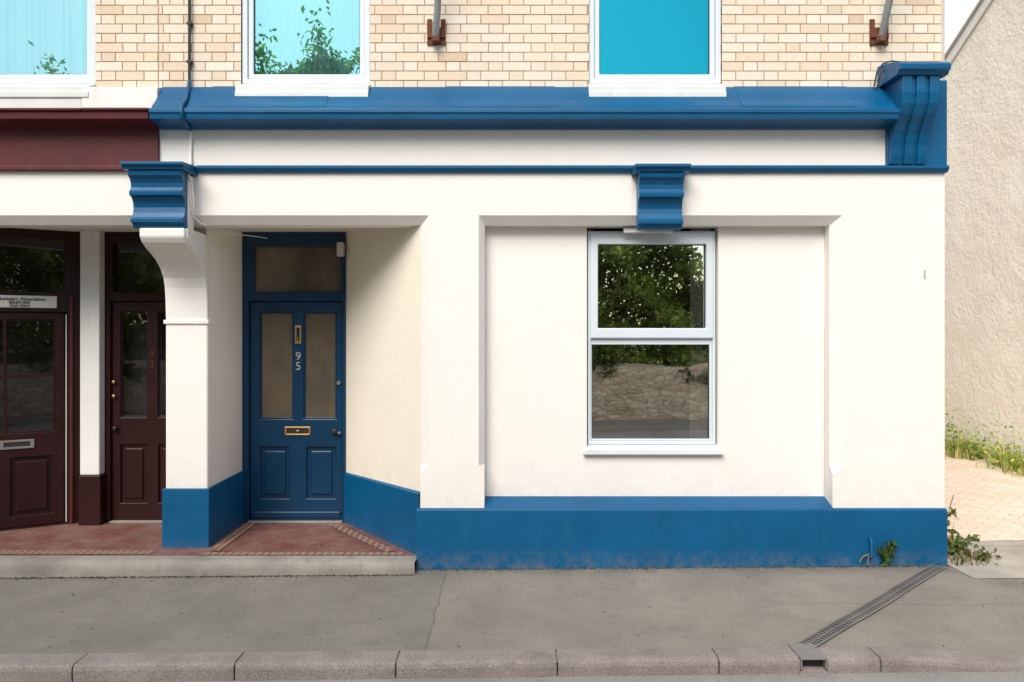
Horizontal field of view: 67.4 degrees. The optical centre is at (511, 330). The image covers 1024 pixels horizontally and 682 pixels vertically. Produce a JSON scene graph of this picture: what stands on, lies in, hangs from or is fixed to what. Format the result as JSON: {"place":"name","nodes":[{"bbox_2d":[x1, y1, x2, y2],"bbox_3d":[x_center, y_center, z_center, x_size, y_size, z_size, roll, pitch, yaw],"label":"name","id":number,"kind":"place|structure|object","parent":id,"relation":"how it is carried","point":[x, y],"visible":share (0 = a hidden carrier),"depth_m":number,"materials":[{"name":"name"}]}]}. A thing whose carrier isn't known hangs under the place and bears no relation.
{"place":"outdoors","nodes":[
{"label":"outdoors","id":0,"kind":"place"},
{"bbox_2d":[0,565,1023,654],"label":"pavement","id":1,"kind":"structure","parent":0,"point":[482,612],"depth_m":5.08,"materials":[{"name":"concrete"}]},
{"bbox_2d":[0,574,413,580],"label":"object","id":2,"kind":"object","parent":1,"relation":"on","point":[194,576],"visible":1,"depth_m":5.84,"materials":[{"name":"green plant"}]},
{"bbox_2d":[0,556,416,577],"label":"porch step","id":3,"kind":"object","parent":1,"relation":"on","point":[72,566],"visible":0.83,"depth_m":5.87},
{"bbox_2d":[0,518,415,568],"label":"porch floor slab","id":4,"kind":"structure","parent":3,"relation":"on","point":[263,537],"depth_m":6.47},
{"bbox_2d":[0,238,67,517],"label":"backing","id":5,"kind":"object","parent":4,"relation":"on","point":[31,265],"depth_m":7.32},
{"bbox_2d":[0,228,79,530],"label":"frame","id":6,"kind":"object","parent":4,"relation":"on","point":[71,239],"visible":0.66,"depth_m":7.03,"materials":[{"name":"red paint"}]},
{"bbox_2d":[0,295,56,307],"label":"name sign","id":7,"kind":"object","parent":6,"relation":"attached to","point":[15,301],"visible":1,"depth_m":6.84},
{"bbox_2d":[0,312,63,528],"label":"leaf","id":8,"kind":"object","parent":6,"relation":"attached to","point":[46,443],"visible":1,"depth_m":6.95,"materials":[{"name":"red paint"}]},
{"bbox_2d":[0,320,54,433],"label":"bead","id":9,"kind":"object","parent":8,"relation":"attached to","point":[53,429],"visible":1,"depth_m":6.99,"materials":[{"name":"red paint"}]},
{"bbox_2d":[11,455,52,515],"bbox_3d":[-4.501,1.390,6.813,0.750,0.540,0.012,0,0,-31],"label":"panel","id":10,"kind":"object","parent":8,"relation":"attached to","point":[50,485],"depth_m":6.93,"materials":[{"name":"red paint"}]},
{"bbox_2d":[15,459,47,511],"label":"panel field","id":11,"kind":"structure","parent":10,"relation":"attached to","point":[31,484],"depth_m":6.90,"materials":[{"name":"red paint"}]},
{"bbox_2d":[0,172,132,227],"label":"lintel","id":12,"kind":"structure","parent":6,"relation":"on","point":[65,199],"depth_m":6.00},
{"bbox_2d":[0,111,159,171],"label":"fascia board","id":13,"kind":"object","parent":12,"relation":"attached to","point":[69,141],"visible":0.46,"depth_m":5.97,"materials":[{"name":"red paint"}]},
{"bbox_2d":[0,98,81,107],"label":"white upstand","id":14,"kind":"object","parent":13,"relation":"on","point":[40,102],"visible":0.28,"depth_m":5.95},
{"bbox_2d":[0,84,95,97],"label":"sill","id":15,"kind":"structure","parent":14,"relation":"on","point":[41,91],"depth_m":5.95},
{"bbox_2d":[0,108,148,110],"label":"lead flashing","id":16,"kind":"object","parent":13,"relation":"attached to","point":[74,109],"visible":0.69,"depth_m":5.79,"materials":[{"name":"red paint"}]},
{"bbox_2d":[70,297,72,523],"bbox_3d":[-4.032,0.728,7.027,0.027,2.075,0.025,0,0,0],"label":"frame bead","id":17,"kind":"object","parent":6,"relation":"attached to","point":[71,410],"visible":1,"depth_m":7.02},
{"bbox_2d":[22,228,139,231],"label":"porch ceiling","id":18,"kind":"structure","parent":6,"relation":"on","point":[102,229],"depth_m":6.91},
{"bbox_3d":[-4.491,0.405,6.815,0.651,1.020,0.393,0,0,0],"label":"glass","id":19,"kind":"object","parent":6,"relation":"attached to","visible":0},
{"bbox_2d":[3,320,6,433],"bbox_3d":[-4.489,0.405,6.798,0.025,1.010,0.020,0,0,-31],"label":"muntin","id":20,"kind":"object","parent":19,"relation":"in","point":[4,377],"visible":1,"depth_m":6.79,"materials":[{"name":"red paint"}]},
{"bbox_2d":[0,550,154,553],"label":"tile border","id":21,"kind":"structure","parent":4,"relation":"on","point":[76,551],"depth_m":6.13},
{"bbox_2d":[78,473,105,524],"bbox_3d":[-3.835,1.539,7.043,0.202,0.452,0.155,0,0,0],"label":"post base","id":22,"kind":"object","parent":4,"relation":"on","point":[91,499],"visible":0.89,"depth_m":6.96,"materials":[{"name":"red paint"}]},
{"bbox_2d":[80,231,104,474],"bbox_3d":[-3.840,0.200,7.050,0.178,2.224,0.140,0,0,0],"label":"white post","id":23,"kind":"object","parent":22,"relation":"on","point":[92,352],"visible":1,"depth_m":6.98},
{"bbox_2d":[104,232,165,521],"bbox_3d":[-3.330,0.426,7.135,0.860,2.677,0.130,0,0,0],"label":"front door","id":24,"kind":"structure","parent":4,"relation":"on","point":[114,241],"depth_m":7.07,"materials":[{"name":"red paint"}]},
{"bbox_2d":[125,448,143,498],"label":"panel field","id":25,"kind":"structure","parent":24,"relation":"attached to","point":[134,473],"depth_m":7.11,"materials":[{"name":"red paint"}]},
{"bbox_2d":[113,302,165,519],"bbox_3d":[-3.325,0.741,7.120,0.742,2.024,0.040,0,0,0],"label":"leaf","id":26,"kind":"object","parent":24,"relation":"attached to","point":[150,434],"visible":0.62,"depth_m":7.10,"materials":[{"name":"red paint"}]},
{"bbox_2d":[121,311,165,416],"bbox_3d":[-3.325,0.310,7.119,0.589,0.979,0.013,0,0,0],"label":"bead","id":27,"kind":"object","parent":26,"relation":"attached to","point":[122,312],"visible":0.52,"depth_m":7.11,"materials":[{"name":"red paint"}]},
{"bbox_2d":[147,310,158,418],"bbox_3d":[-3.325,0.315,7.112,0.100,1.010,0.027,0,0,0],"label":"door mullion","id":28,"kind":"structure","parent":26,"relation":"attached to","point":[153,372],"depth_m":7.10,"materials":[{"name":"red paint"}]},
{"bbox_2d":[162,470,243,547],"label":"porch pilaster plinth","id":29,"kind":"structure","parent":4,"relation":"on","point":[202,517],"depth_m":6.25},
{"bbox_2d":[166,228,241,487],"bbox_3d":[-2.658,0.448,6.715,0.345,2.735,0.890,0,0,0],"label":"porch pilaster","id":30,"kind":"object","parent":4,"relation":"on","point":[203,405],"visible":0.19,"depth_m":6.33,"materials":[{"name":"white paint"}]},
{"bbox_2d":[140,228,207,317],"bbox_3d":[-2.658,-0.441,6.063,0.345,0.682,0.474,0,0,0],"label":"white corbel","id":31,"kind":"object","parent":30,"relation":"on","point":[183,268],"visible":0.99,"depth_m":6.19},
{"bbox_2d":[128,170,187,228],"bbox_3d":[-2.686,-0.997,5.830,0.398,0.423,0.140,0,0,0],"label":"bracket","id":32,"kind":"object","parent":31,"relation":"on","point":[159,198],"visible":1,"depth_m":5.81,"materials":[{"name":"blue paint"}]},
{"bbox_2d":[120,161,197,175],"bbox_3d":[-2.686,-1.244,5.857,0.468,0.072,0.285,0,0,0],"label":"bracket cap","id":33,"kind":"object","parent":32,"relation":"on","point":[190,169],"visible":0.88,"depth_m":5.74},
{"bbox_2d":[187,176,193,229],"bbox_3d":[-2.666,-0.991,5.942,0.369,0.418,0.115,0,0,0],"label":"bracket backing","id":34,"kind":"object","parent":32,"relation":"attached to","point":[190,217],"visible":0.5,"depth_m":5.93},
{"bbox_2d":[185,228,204,259],"bbox_3d":[-2.651,-0.671,6.028,0.357,0.221,0.345,0,0,0],"label":"corbel scroll","id":35,"kind":"object","parent":31,"relation":"on","point":[196,241],"visible":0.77,"depth_m":6.04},
{"bbox_2d":[163,320,215,323],"bbox_3d":[-2.658,-0.072,6.338,0.369,0.035,0.165,0,0,0],"label":"porch pilaster band","id":36,"kind":"object","parent":30,"relation":"attached to","point":[189,321],"visible":0.94,"depth_m":6.26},
{"bbox_2d":[208,523,254,550],"bbox_3d":[-2.385,1.757,6.590,0.090,0.001,0.900,0,0,0],"label":"tile border side","id":37,"kind":"object","parent":4,"relation":"on","point":[229,539],"visible":1,"depth_m":6.53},
{"bbox_2d":[242,232,345,521],"bbox_3d":[-2.011,0.426,7.135,0.952,2.677,0.130,0,0,0],"label":"front door","id":38,"kind":"structure","parent":4,"relation":"on","point":[249,294],"depth_m":7.07,"materials":[{"name":"blue paint"}]},
{"bbox_2d":[264,451,285,493],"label":"panel field","id":39,"kind":"structure","parent":38,"relation":"attached to","point":[274,472],"depth_m":7.11,"materials":[{"name":"blue paint"}]},
{"bbox_2d":[250,302,341,519],"bbox_3d":[-1.994,0.741,7.120,0.855,2.024,0.040,0,0,0],"label":"leaf","id":40,"kind":"object","parent":38,"relation":"attached to","point":[267,432],"visible":0.99,"depth_m":7.10,"materials":[{"name":"blue paint"}]},
{"bbox_2d":[260,312,292,418],"bbox_3d":[-2.177,0.320,7.119,0.307,0.989,0.013,0,0,0],"label":"bead","id":41,"kind":"object","parent":40,"relation":"attached to","point":[261,417],"visible":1,"depth_m":7.11,"materials":[{"name":"blue paint"}]},
{"bbox_2d":[262,313,291,416],"bbox_3d":[-2.177,0.320,7.126,0.318,1.000,0.001,0,0,0],"label":"glass","id":42,"kind":"object","parent":40,"relation":"attached to","point":[276,364],"visible":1,"depth_m":7.13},
{"bbox_2d":[251,511,340,517],"bbox_3d":[-1.994,1.695,7.089,0.823,0.060,0.022,0,0,0],"label":"weatherboard","id":43,"kind":"object","parent":40,"relation":"attached to","point":[295,514],"visible":1,"depth_m":7.08,"materials":[{"name":"blue paint"}]},
{"bbox_2d":[306,313,334,416],"bbox_3d":[-1.775,0.320,7.126,0.312,1.000,0.001,0,0,0],"label":"glass","id":44,"kind":"object","parent":40,"relation":"attached to","point":[320,364],"visible":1,"depth_m":7.13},
{"bbox_2d":[304,312,336,418],"bbox_3d":[-1.775,0.320,7.119,0.301,0.989,0.013,0,0,0],"label":"bead","id":45,"kind":"object","parent":40,"relation":"attached to","point":[305,417],"visible":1,"depth_m":7.11,"materials":[{"name":"blue paint"}]},
{"bbox_2d":[255,247,340,291],"bbox_3d":[-1.980,-0.565,7.120,0.840,0.450,0.001,0,0,0],"label":"fanlight glass","id":46,"kind":"object","parent":38,"relation":"in","point":[297,269],"visible":0.8,"depth_m":7.12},
{"bbox_2d":[311,451,331,493],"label":"panel field","id":47,"kind":"structure","parent":38,"relation":"attached to","point":[321,472],"depth_m":7.11,"materials":[{"name":"blue paint"}]},
{"bbox_2d":[248,520,341,522],"bbox_3d":[-1.994,1.758,7.105,0.863,0.014,0.110,0,0,0],"label":"threshold","id":48,"kind":"object","parent":4,"relation":"on","point":[295,521],"visible":0.8,"depth_m":7.05,"materials":[{"name":"metal"}]},
{"bbox_2d":[200,552,403,554],"bbox_3d":[-1.660,1.761,6.075,1.600,0.001,0.090,0,0,0],"label":"tile border front","id":49,"kind":"object","parent":4,"relation":"on","point":[301,553],"visible":1,"depth_m":6.08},
{"bbox_2d":[327,523,394,551],"bbox_3d":[-1.310,1.759,6.572,0.090,0.001,1.118,0,0,-38],"label":"tile border splay","id":50,"kind":"object","parent":4,"relation":"on","point":[374,543],"visible":1,"depth_m":6.54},
{"bbox_2d":[346,225,420,505],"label":"porch splay wall","id":51,"kind":"structure","parent":4,"relation":"on","point":[383,354],"depth_m":6.52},
{"bbox_2d":[233,228,361,231],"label":"porch ceiling","id":52,"kind":"structure","parent":51,"relation":"attached to","point":[295,229],"depth_m":6.91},
{"bbox_2d":[344,472,419,554],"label":"porch splay plinth","id":53,"kind":"structure","parent":51,"relation":"attached to","point":[385,511],"depth_m":6.49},
{"bbox_2d":[423,565,951,571],"bbox_3d":[1.350,1.840,5.929,4.103,0.050,0.089,0,0,0],"label":"wall foot debris","id":54,"kind":"object","parent":1,"relation":"on","point":[696,569],"depth_m":5.95,"materials":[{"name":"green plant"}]},
{"bbox_2d":[788,565,945,669],"bbox_3d":[2.427,1.856,5.149,0.250,0.080,2.358,0,0,44],"label":"drainage channel","id":55,"kind":"object","parent":1,"relation":"on","point":[806,651],"visible":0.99,"depth_m":4.86,"materials":[{"name":"metal"}]},
{"bbox_2d":[877,540,897,566],"bbox_3d":[2.907,1.718,5.931,0.163,0.225,0.122,0,0,0],"label":"fern plant","id":56,"kind":"object","parent":1,"relation":"on","point":[885,554],"visible":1,"depth_m":5.93,"materials":[{"name":"green plant"}]},
{"bbox_2d":[160,0,944,507],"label":"front wall","id":57,"kind":"structure","parent":0,"point":[884,360],"depth_m":6.00,"materials":[{"name":"paint"}]},
{"bbox_2d":[149,87,898,129],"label":"cornice","id":58,"kind":"structure","parent":57,"relation":"attached to","point":[420,108],"depth_m":5.86,"materials":[{"name":"blue paint"}]},
{"bbox_2d":[179,80,192,130],"bbox_3d":[-2.499,-1.759,5.900,0.050,0.415,0.270,0,0,-9],"label":"conduit on cornice","id":59,"kind":"object","parent":58,"relation":"attached to","point":[181,107],"visible":1,"depth_m":5.87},
{"bbox_2d":[203,86,327,106],"bbox_3d":[-1.885,-1.814,5.947,0.930,0.230,0.219,0,0,0],"label":"lead sheet","id":60,"kind":"object","parent":58,"relation":"on","point":[221,96],"visible":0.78,"depth_m":5.90,"materials":[{"name":"blue paint"}]},
{"bbox_2d":[235,84,370,96],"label":"sill","id":61,"kind":"structure","parent":58,"relation":"on","point":[345,90],"depth_m":5.95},
{"bbox_2d":[444,86,554,106],"bbox_3d":[-0.095,-1.814,5.947,0.850,0.230,0.219,0,0,0],"label":"lead sheet","id":62,"kind":"object","parent":58,"relation":"on","point":[499,96],"visible":1,"depth_m":5.93,"materials":[{"name":"blue paint"}]},
{"bbox_2d":[588,84,725,96],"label":"sill","id":63,"kind":"structure","parent":58,"relation":"on","point":[656,90],"depth_m":5.95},
{"bbox_2d":[734,86,856,106],"bbox_3d":[2.185,-1.814,5.947,0.870,0.230,0.219,0,0,0],"label":"lead sheet","id":64,"kind":"object","parent":58,"relation":"on","point":[794,96],"visible":1,"depth_m":5.93,"materials":[{"name":"blue paint"}]},
{"bbox_2d":[159,0,940,87],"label":"brick wall","id":65,"kind":"structure","parent":57,"relation":"attached to","point":[795,42],"depth_m":6.05,"materials":[{"name":"brick"}]},
{"bbox_2d":[188,0,190,79],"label":"conduit","id":66,"kind":"object","parent":65,"relation":"attached to","point":[189,39],"visible":1,"depth_m":6.01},
{"bbox_2d":[427,0,445,44],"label":"sign bracket","id":67,"kind":"object","parent":65,"relation":"attached to","point":[436,33],"visible":1,"depth_m":6.01,"materials":[{"name":"metal"}]},
{"bbox_2d":[869,0,892,44],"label":"sign bracket","id":68,"kind":"object","parent":65,"relation":"attached to","point":[879,35],"visible":1,"depth_m":5.98,"materials":[{"name":"metal"}]},
{"bbox_2d":[159,0,940,87],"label":"brick mortar","id":69,"kind":"object","parent":57,"relation":"attached to","point":[566,42],"visible":0.12,"depth_m":6.05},
{"bbox_2d":[242,0,369,83],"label":"frame","id":70,"kind":"object","parent":69,"relation":"attached to","point":[245,43],"visible":0.69,"depth_m":6.07,"materials":[{"name":"white plastic"}]},
{"bbox_2d":[249,0,364,78],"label":"sash","id":71,"kind":"object","parent":70,"relation":"attached to","point":[252,75],"visible":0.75,"depth_m":6.08,"materials":[{"name":"white plastic"}]},
{"bbox_2d":[255,0,359,73],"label":"glass","id":72,"kind":"object","parent":71,"relation":"attached to","point":[307,36],"visible":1,"depth_m":6.11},
{"bbox_2d":[589,0,720,83],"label":"frame","id":73,"kind":"object","parent":69,"relation":"attached to","point":[716,80],"visible":0.66,"depth_m":6.07,"materials":[{"name":"white plastic"}]},
{"bbox_2d":[594,0,714,78],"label":"sash","id":74,"kind":"object","parent":73,"relation":"attached to","point":[598,75],"visible":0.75,"depth_m":6.08,"materials":[{"name":"white plastic"}]},
{"bbox_2d":[600,0,707,73],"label":"glass","id":75,"kind":"object","parent":74,"relation":"attached to","point":[653,36],"visible":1,"depth_m":6.11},
{"bbox_2d":[196,165,948,172],"bbox_3d":[0.470,-1.263,5.975,5.840,0.062,0.050,0,0,0],"label":"string moulding","id":76,"kind":"object","parent":57,"relation":"attached to","point":[564,168],"visible":1,"depth_m":5.95,"materials":[{"name":"blue paint"}]},
{"bbox_2d":[898,77,928,164],"bbox_3d":[3.062,-1.600,5.882,0.275,0.620,0.236,0,0,0],"label":"console body","id":77,"kind":"object","parent":76,"relation":"on","point":[909,118],"visible":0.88,"depth_m":5.85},
{"bbox_2d":[888,76,911,164],"bbox_3d":[2.960,-1.600,5.871,0.074,0.620,0.258,0,0,0],"label":"console rib","id":78,"kind":"object","parent":77,"relation":"attached to","point":[900,91],"visible":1,"depth_m":5.85,"materials":[{"name":"blue paint"}]},
{"bbox_2d":[902,76,925,164],"bbox_3d":[3.062,-1.600,5.871,0.066,0.620,0.258,0,0,0],"label":"console rib","id":79,"kind":"object","parent":77,"relation":"attached to","point":[915,118],"visible":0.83,"depth_m":5.83,"materials":[{"name":"blue paint"}]},
{"bbox_2d":[915,76,939,164],"bbox_3d":[3.165,-1.600,5.871,0.074,0.620,0.258,0,0,0],"label":"console rib","id":80,"kind":"object","parent":77,"relation":"attached to","point":[929,116],"visible":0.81,"depth_m":5.83,"materials":[{"name":"blue paint"}]},
{"bbox_2d":[485,227,823,495],"bbox_3d":[1.144,0.287,6.230,2.720,2.245,0.140,0,0,0],"label":"window panel wall","id":81,"kind":"structure","parent":57,"relation":"attached to","point":[769,302],"depth_m":6.16,"materials":[{"name":"paint"}]},
{"bbox_2d":[587,231,714,444],"bbox_3d":[1.127,0.058,6.245,1.031,1.725,0.090,0,0,0],"label":"frame","id":82,"kind":"object","parent":81,"relation":"in","point":[590,442],"visible":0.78,"depth_m":6.20,"materials":[{"name":"white plastic"}]},
{"bbox_2d":[592,345,707,437],"bbox_3d":[1.121,0.492,6.235,0.972,0.782,0.001,0,0,0],"label":"glass","id":83,"kind":"object","parent":82,"relation":"attached to","point":[649,391],"visible":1,"depth_m":6.24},
{"bbox_2d":[592,345,708,438],"bbox_3d":[1.121,0.492,6.236,0.956,0.766,0.028,0,0,0],"label":"seal","id":84,"kind":"object","parent":82,"relation":"attached to","point":[676,438],"visible":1,"depth_m":6.22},
{"bbox_2d":[590,233,712,337],"bbox_3d":[1.127,-0.365,6.226,0.991,0.850,0.088,0,0,0],"label":"top sash","id":85,"kind":"object","parent":82,"relation":"attached to","point":[597,239],"visible":0.96,"depth_m":6.18,"materials":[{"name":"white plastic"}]},
{"bbox_2d":[598,245,703,327],"bbox_3d":[1.129,-0.360,6.235,0.893,0.697,0.001,0,0,0],"label":"glass","id":86,"kind":"object","parent":85,"relation":"in","point":[650,286],"visible":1,"depth_m":6.24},
{"bbox_2d":[591,340,711,440],"bbox_3d":[1.127,0.480,6.241,0.981,0.818,0.058,0,0,0],"label":"bottom bead","id":87,"kind":"object","parent":82,"relation":"attached to","point":[651,342],"visible":0.86,"depth_m":6.21,"materials":[{"name":"white plastic"}]},
{"bbox_2d":[583,451,722,454],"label":"sill","id":88,"kind":"structure","parent":81,"relation":"attached to","point":[652,453],"depth_m":6.12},
{"bbox_2d":[585,444,720,451],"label":"sill slope","id":89,"kind":"structure","parent":88,"relation":"on","point":[652,448],"depth_m":6.15,"materials":[{"name":"paint"}]},
{"bbox_2d":[636,172,684,229],"bbox_3d":[1.142,-0.997,5.918,0.340,0.423,0.165,0,0,0],"label":"bracket","id":90,"kind":"object","parent":57,"relation":"attached to","point":[659,197],"visible":1,"depth_m":5.88,"materials":[{"name":"blue paint"}]},
{"bbox_2d":[631,164,690,175],"bbox_3d":[1.142,-1.244,5.895,0.420,0.072,0.210,0,0,0],"label":"bracket cap","id":91,"kind":"object","parent":90,"relation":"on","point":[637,169],"visible":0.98,"depth_m":5.82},
{"bbox_2d":[416,506,946,569],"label":"plinth","id":92,"kind":"structure","parent":57,"relation":"attached to","point":[464,538],"depth_m":5.97,"materials":[{"name":"blue paint"}]},
{"bbox_2d":[484,496,832,508],"bbox_3d":[1.144,1.368,6.068,2.718,0.084,0.182,0,0,0],"label":"plinth weathering","id":93,"kind":"object","parent":92,"relation":"on","point":[656,502],"visible":1,"depth_m":6.06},
{"bbox_2d":[884,80,946,164],"bbox_3d":[3.150,-1.600,6.015,0.469,0.700,0.090,0,0,0],"label":"console backing","id":94,"kind":"object","parent":57,"relation":"attached to","point":[937,148],"visible":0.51,"depth_m":5.97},
{"bbox_2d":[191,671,1023,681],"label":"road","id":95,"kind":"structure","parent":0,"point":[1009,676],"depth_m":4.26,"materials":[{"name":"asphalt"}]},
{"bbox_2d":[0,647,1023,681],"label":"kerb","id":96,"kind":"structure","parent":95,"relation":"on","point":[210,666],"depth_m":4.30,"materials":[{"name":"concrete"}]},
{"bbox_2d":[877,62,950,86],"bbox_3d":[3.065,-1.995,5.868,0.380,0.169,0.364,0,0,0],"label":"console cap","id":97,"kind":"object","parent":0,"point":[892,72],"visible":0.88,"depth_m":5.72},
{"bbox_2d":[945,0,978,52],"label":"sky","id":98,"kind":"structure","parent":0,"point":[957,12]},
{"bbox_2d":[945,454,1023,540],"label":"driveway","id":99,"kind":"structure","parent":0,"point":[987,503],"depth_m":7.95,"materials":[{"name":"brick"}]},
{"bbox_2d":[945,0,1023,463],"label":"gable wall","id":100,"kind":"structure","parent":99,"relation":"on","point":[984,274],"depth_m":10.20,"materials":[{"name":"paint"}]},
{"bbox_2d":[945,0,982,58],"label":"verge roof","id":101,"kind":"structure","parent":100,"relation":"on","point":[966,23],"depth_m":10.56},
{"bbox_2d":[945,0,992,62],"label":"bargeboard","id":102,"kind":"object","parent":100,"relation":"attached to","point":[969,28],"depth_m":10.50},
{"bbox_2d":[945,395,1023,475],"bbox_3d":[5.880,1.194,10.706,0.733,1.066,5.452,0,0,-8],"label":"weeds","id":103,"kind":"object","parent":99,"relation":"on","point":[995,460],"visible":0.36,"depth_m":9.79,"materials":[{"name":"green plant"}]},
{"bbox_2d":[947,547,1023,577],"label":"path","id":104,"kind":"structure","parent":0,"point":[1010,563],"depth_m":5.97,"materials":[{"name":"concrete"}]},
{"bbox_2d":[947,533,980,554],"bbox_3d":[3.577,1.726,6.240,0.396,0.214,0.343,0,0,19],"label":"fern plant","id":105,"kind":"object","parent":104,"relation":"on","point":[958,544],"visible":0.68,"depth_m":6.20,"materials":[{"name":"green plant"}]},
{"bbox_2d":[947,525,997,565],"bbox_3d":[3.609,1.750,6.876,0.478,0.159,1.905,0,0,0],"label":"weed plant","id":106,"kind":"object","parent":104,"relation":"on","point":[967,554],"depth_m":6.09,"materials":[{"name":"green plant"}]},
{"bbox_2d":[967,541,1023,546],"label":"edging kerb","id":107,"kind":"structure","parent":104,"relation":"on","point":[1001,543],"depth_m":6.47,"materials":[{"name":"concrete"}]},
{"bbox_3d":[-7.050,-1.400,10.500,0.100,6.700,9.000,0,0,0],"label":"side wall","id":108,"kind":"object","parent":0,"visible":0},
{"bbox_2d":[96,0,158,86],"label":"brick mortar","id":109,"kind":"object","parent":108,"relation":"attached to","point":[137,43],"visible":0.06,"depth_m":6.05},
{"bbox_2d":[0,0,95,83],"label":"frame","id":110,"kind":"object","parent":109,"relation":"attached to","point":[92,80],"visible":0.59,"depth_m":6.07,"materials":[{"name":"white plastic"}]},
{"bbox_2d":[0,0,90,78],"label":"sash","id":111,"kind":"object","parent":110,"relation":"attached to","point":[46,76],"visible":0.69,"depth_m":6.08,"materials":[{"name":"white plastic"}]},
{"bbox_2d":[0,0,86,73],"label":"glass","id":112,"kind":"object","parent":111,"relation":"attached to","point":[43,36],"visible":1,"depth_m":6.11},
{"bbox_2d":[95,0,157,86],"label":"brick wall","id":113,"kind":"structure","parent":109,"relation":"attached to","point":[129,41],"depth_m":6.05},
{"bbox_2d":[82,87,161,107],"bbox_3d":[-3.040,-1.812,6.000,0.590,0.204,0.111,0,0,0],"label":"white upstand step","id":114,"kind":"object","parent":113,"relation":"attached to","point":[122,97],"visible":0.57,"depth_m":5.95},
{"bbox_3d":[-2.200,0.400,7.240,1.600,2.900,0.040,0,0,0],"label":"wall above door","id":115,"kind":"object","parent":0,"visible":0},
{"bbox_2d":[119,244,165,415],"bbox_3d":[-3.500,0.400,7.275,1.200,2.900,0.050,0,0,0],"label":"door glass","id":116,"kind":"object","parent":115,"relation":"attached to","point":[139,269],"depth_m":7.25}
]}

